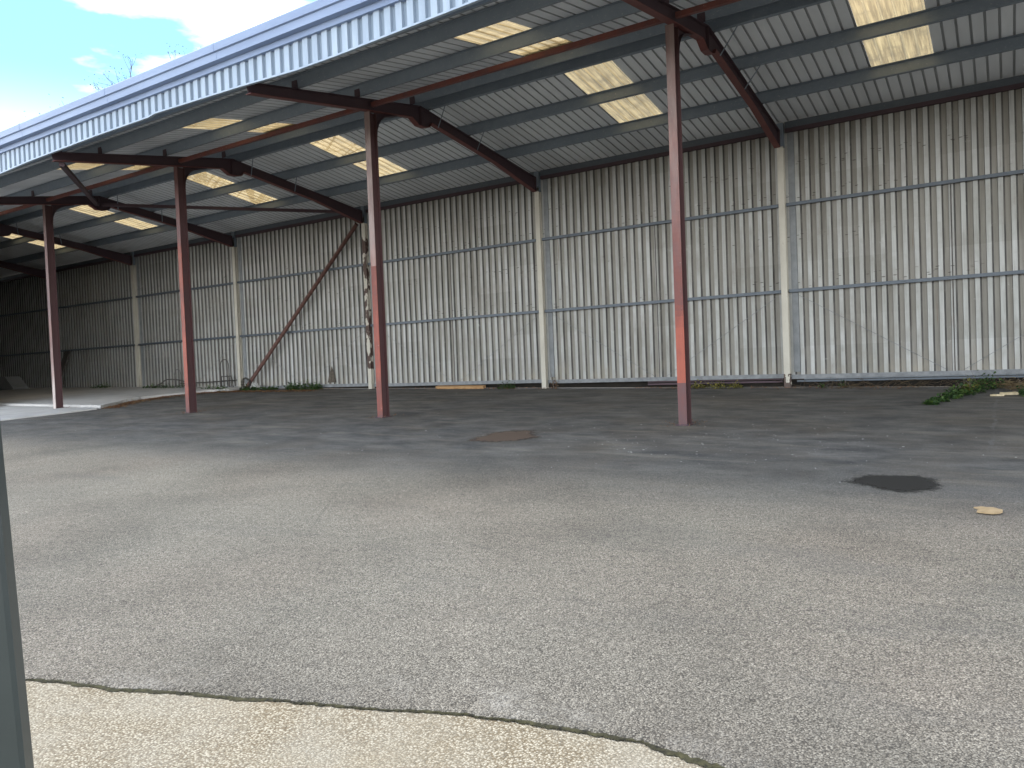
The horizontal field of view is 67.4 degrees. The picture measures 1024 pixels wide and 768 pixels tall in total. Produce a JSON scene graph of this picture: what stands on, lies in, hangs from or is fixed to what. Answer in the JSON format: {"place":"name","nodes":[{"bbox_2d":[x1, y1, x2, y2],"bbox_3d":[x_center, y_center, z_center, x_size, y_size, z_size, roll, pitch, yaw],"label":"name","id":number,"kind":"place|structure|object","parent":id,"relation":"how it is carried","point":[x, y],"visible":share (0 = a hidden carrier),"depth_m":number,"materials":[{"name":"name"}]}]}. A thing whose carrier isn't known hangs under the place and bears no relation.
{"place":"outdoors","nodes":[
{"label":"outdoors","id":0,"kind":"place"},
{"bbox_2d":[0,386,242,420],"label":"concrete slab","id":1,"kind":"structure","parent":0,"point":[25,403],"depth_m":24.31,"materials":[{"name":"grey concrete"}]},
{"bbox_2d":[0,376,28,389],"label":"concrete block","id":2,"kind":"structure","parent":1,"relation":"on","point":[12,382],"depth_m":32.64,"materials":[{"name":"grey concrete"}]},
{"bbox_2d":[61,351,70,374],"bbox_3d":[-18.475,-0.573,31.472,0.400,1.550,0.660,-1,2,33],"label":"leaning board","id":3,"kind":"object","parent":1,"relation":"on","point":[65,358],"visible":0.57,"depth_m":31.54,"materials":[{"name":"wood"}]},
{"bbox_2d":[143,383,184,387],"bbox_3d":[-12.733,0.128,28.025,2.477,0.356,0.652,-1,2,33],"label":"weed clump","id":4,"kind":"object","parent":1,"relation":"on","point":[147,386],"visible":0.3,"depth_m":27.97,"materials":[{"name":"green plant"}]},
{"bbox_2d":[149,379,183,386],"bbox_3d":[-12.353,-0.025,27.841,2.804,0.324,0.195,-1,2,33],"label":"hose","id":5,"kind":"object","parent":1,"relation":"on","point":[167,379],"visible":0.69,"depth_m":27.80,"materials":[{"name":"rubber"}]},
{"bbox_2d":[180,379,236,383],"bbox_3d":[-10.683,-0.074,26.972,3.151,0.100,0.040,-1,2,33],"label":"loose pipe","id":6,"kind":"object","parent":1,"relation":"on","point":[214,381],"visible":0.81,"depth_m":26.76,"materials":[{"name":"metal"}]},
{"bbox_2d":[220,359,229,386],"bbox_3d":[-9.865,-0.376,26.379,0.490,0.962,0.030,-1,2,33],"label":"pipe hoop","id":7,"kind":"object","parent":1,"relation":"on","point":[228,370],"visible":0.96,"depth_m":26.30,"materials":[{"name":"metal"}]},
{"bbox_2d":[221,376,233,386],"bbox_3d":[-9.723,-0.083,26.249,0.685,0.396,0.086,-1,2,33],"label":"pipe elbow","id":8,"kind":"object","parent":1,"relation":"on","point":[227,376],"visible":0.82,"depth_m":26.24,"materials":[{"name":"grey metal"}]},
{"bbox_2d":[26,680,704,767],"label":"concrete apron","id":9,"kind":"object","parent":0,"point":[81,727],"depth_m":3.01,"materials":[{"name":"beige concrete"}]},
{"bbox_2d":[0,424,33,767],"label":"steel post","id":10,"kind":"object","parent":9,"relation":"on","point":[15,744],"visible":1,"depth_m":1.11,"materials":[{"name":"grey metal"}]},
{"bbox_2d":[25,678,725,767],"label":"mossy joint","id":11,"kind":"object","parent":9,"relation":"on","point":[699,761],"visible":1,"depth_m":3.20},
{"bbox_2d":[0,386,1023,767],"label":"asphalt yard","id":12,"kind":"structure","parent":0,"point":[758,596],"depth_m":5.16,"materials":[{"name":"grey asphalt"}]},
{"bbox_2d":[90,381,112,387],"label":"weed clump","id":13,"kind":"object","parent":12,"relation":"on","point":[101,386],"visible":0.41,"depth_m":30.41,"materials":[{"name":"green plant"}]},
{"bbox_2d":[199,385,225,390],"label":"weed clump","id":14,"kind":"object","parent":12,"relation":"on","point":[208,387],"visible":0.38,"depth_m":25.58,"materials":[{"name":"green plant"}]},
{"bbox_2d":[241,377,251,388],"bbox_3d":[-8.849,-0.026,25.597,0.432,0.417,0.099,-1,2,33],"label":"wire coil","id":15,"kind":"object","parent":12,"relation":"on","point":[248,380],"visible":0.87,"depth_m":25.61,"materials":[{"name":"black metal"}]},
{"bbox_2d":[250,381,261,388],"bbox_3d":[-8.491,0.031,25.426,0.543,0.279,0.257,-1,2,33],"label":"plastic sheet","id":16,"kind":"object","parent":12,"relation":"on","point":[255,384],"visible":0.74,"depth_m":25.36,"materials":[{"name":"white plastic"}]},
{"bbox_2d":[239,383,278,389],"bbox_3d":[-8.298,0.113,25.188,1.698,0.297,0.594,-2,2,27],"label":"weed clump","id":17,"kind":"object","parent":12,"relation":"on","point":[264,388],"visible":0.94,"depth_m":25.09,"materials":[{"name":"green plant"}]},
{"bbox_2d":[283,379,322,389],"bbox_3d":[-6.559,-0.011,24.071,1.483,0.477,0.602,-1,2,33],"label":"weed clump","id":18,"kind":"object","parent":12,"relation":"on","point":[293,387],"visible":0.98,"depth_m":23.98,"materials":[{"name":"green plant"}]},
{"bbox_2d":[436,385,485,388],"bbox_3d":[-1.416,0.086,21.026,1.600,0.070,0.121,0,14,32],"label":"plank","id":19,"kind":"object","parent":12,"relation":"on","point":[460,386],"visible":1,"depth_m":20.97,"materials":[{"name":"brown wood"}]},
{"bbox_2d":[469,430,538,441],"bbox_3d":[-0.013,0.756,11.179,1.196,0.068,1.471,-1,2,33],"label":"muddy stain","id":20,"kind":"object","parent":12,"relation":"on","point":[516,435],"visible":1,"depth_m":11.13,"materials":[{"name":"soil"}]},
{"bbox_2d":[497,375,515,388],"bbox_3d":[-0.155,-0.036,20.117,0.535,0.377,0.355,-1,2,33],"label":"weed clump","id":21,"kind":"object","parent":12,"relation":"on","point":[509,386],"visible":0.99,"depth_m":20.08,"materials":[{"name":"green plant"}]},
{"bbox_2d":[0,0,1023,425],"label":"open fronted shed","id":22,"kind":"structure","parent":12,"relation":"on","point":[378,196],"depth_m":16.60,"materials":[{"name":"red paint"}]},
{"bbox_2d":[66,385,1020,426],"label":"leaf litter","id":23,"kind":"object","parent":12,"relation":"on","point":[133,402],"visible":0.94,"depth_m":21.89,"materials":[{"name":"brown plant"}]},
{"bbox_2d":[550,371,558,388],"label":"weed clump","id":24,"kind":"object","parent":12,"relation":"on","point":[556,386],"visible":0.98,"depth_m":19.38,"materials":[{"name":"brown plant"}]},
{"bbox_2d":[294,394,1016,493],"bbox_3d":[-1.106,0.588,14.413,18.422,0.603,9.178,-1,2,33],"label":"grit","id":25,"kind":"object","parent":12,"relation":"on","point":[724,433],"visible":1,"depth_m":9.43,"materials":[{"name":"grey gravel"}]},
{"bbox_2d":[691,379,743,388],"bbox_3d":[4.566,-0.010,17.110,1.252,0.304,0.403,-1,2,33],"label":"weed clump","id":26,"kind":"object","parent":12,"relation":"on","point":[724,385],"visible":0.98,"depth_m":17.07,"materials":[{"name":"green plant"}]},
{"bbox_2d":[813,379,848,387],"bbox_3d":[6.541,-0.015,15.781,0.735,0.272,0.374,-1,2,33],"label":"weed clump","id":27,"kind":"object","parent":12,"relation":"on","point":[822,386],"visible":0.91,"depth_m":15.79,"materials":[{"name":"green plant"}]},
{"bbox_2d":[851,474,940,491],"bbox_3d":[3.413,0.884,6.872,0.923,0.044,0.934,-1,2,33],"label":"oil stain","id":28,"kind":"object","parent":12,"relation":"on","point":[912,483],"visible":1,"depth_m":6.87,"materials":[{"name":"black liquid"}]},
{"bbox_2d":[771,375,1023,389],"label":"dry stems","id":29,"kind":"object","parent":12,"relation":"on","point":[1007,384],"visible":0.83,"depth_m":14.94,"materials":[{"name":"plant"}]},
{"bbox_2d":[921,369,1004,404],"bbox_3d":[7.725,0.048,13.389,3.313,0.550,0.706,-4,2,-40],"label":"trailing ivy","id":30,"kind":"object","parent":12,"relation":"on","point":[957,393],"visible":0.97,"depth_m":13.34,"materials":[{"name":"green plant"}]},
{"bbox_2d":[960,377,980,391],"bbox_3d":[8.178,-0.009,13.747,0.372,0.371,0.630,-1,2,33],"label":"weed clump","id":31,"kind":"object","parent":12,"relation":"on","point":[968,384],"visible":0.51,"depth_m":13.64,"materials":[{"name":"green plant"}]},
{"bbox_2d":[973,506,1002,513],"bbox_3d":[3.576,0.944,5.773,0.189,0.019,0.258,-1,2,33],"label":"scrap of card","id":32,"kind":"object","parent":12,"relation":"on","point":[987,510],"visible":1,"depth_m":5.72,"materials":[{"name":"beige cardboard"}]},
{"bbox_2d":[999,391,1018,394],"bbox_3d":[8.432,0.157,13.030,0.270,0.056,0.085,-2,2,20],"label":"timber offcut","id":33,"kind":"object","parent":12,"relation":"on","point":[1011,393],"visible":0.89,"depth_m":13.00,"materials":[{"name":"beige wood"}]},
{"bbox_2d":[1016,374,1023,396],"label":"weed clump","id":34,"kind":"object","parent":12,"relation":"on","point":[1021,391],"visible":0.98,"depth_m":12.78,"materials":[{"name":"green plant"}]},
{"bbox_2d":[323,375,1023,387],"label":"earth bank","id":35,"kind":"structure","parent":0,"point":[630,384],"depth_m":16.90,"materials":[{"name":"brown soil"}]},
{"bbox_3d":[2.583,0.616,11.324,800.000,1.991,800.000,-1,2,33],"label":"ground","id":36,"kind":"structure","parent":0,"visible":0},
{"bbox_2d":[24,51,135,113],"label":"bare tree","id":37,"kind":"object","parent":36,"relation":"on","point":[110,66],"visible":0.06,"depth_m":40.66,"materials":[{"name":"grey plant"}]},
{"bbox_2d":[84,43,186,90],"bbox_3d":[-16.954,-8.906,42.618,10.902,17.499,13.797,-1,2,33],"label":"bare tree","id":38,"kind":"object","parent":36,"relation":"on","point":[126,76],"visible":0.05,"depth_m":39.08,"materials":[{"name":"grey plant"}]}
]}

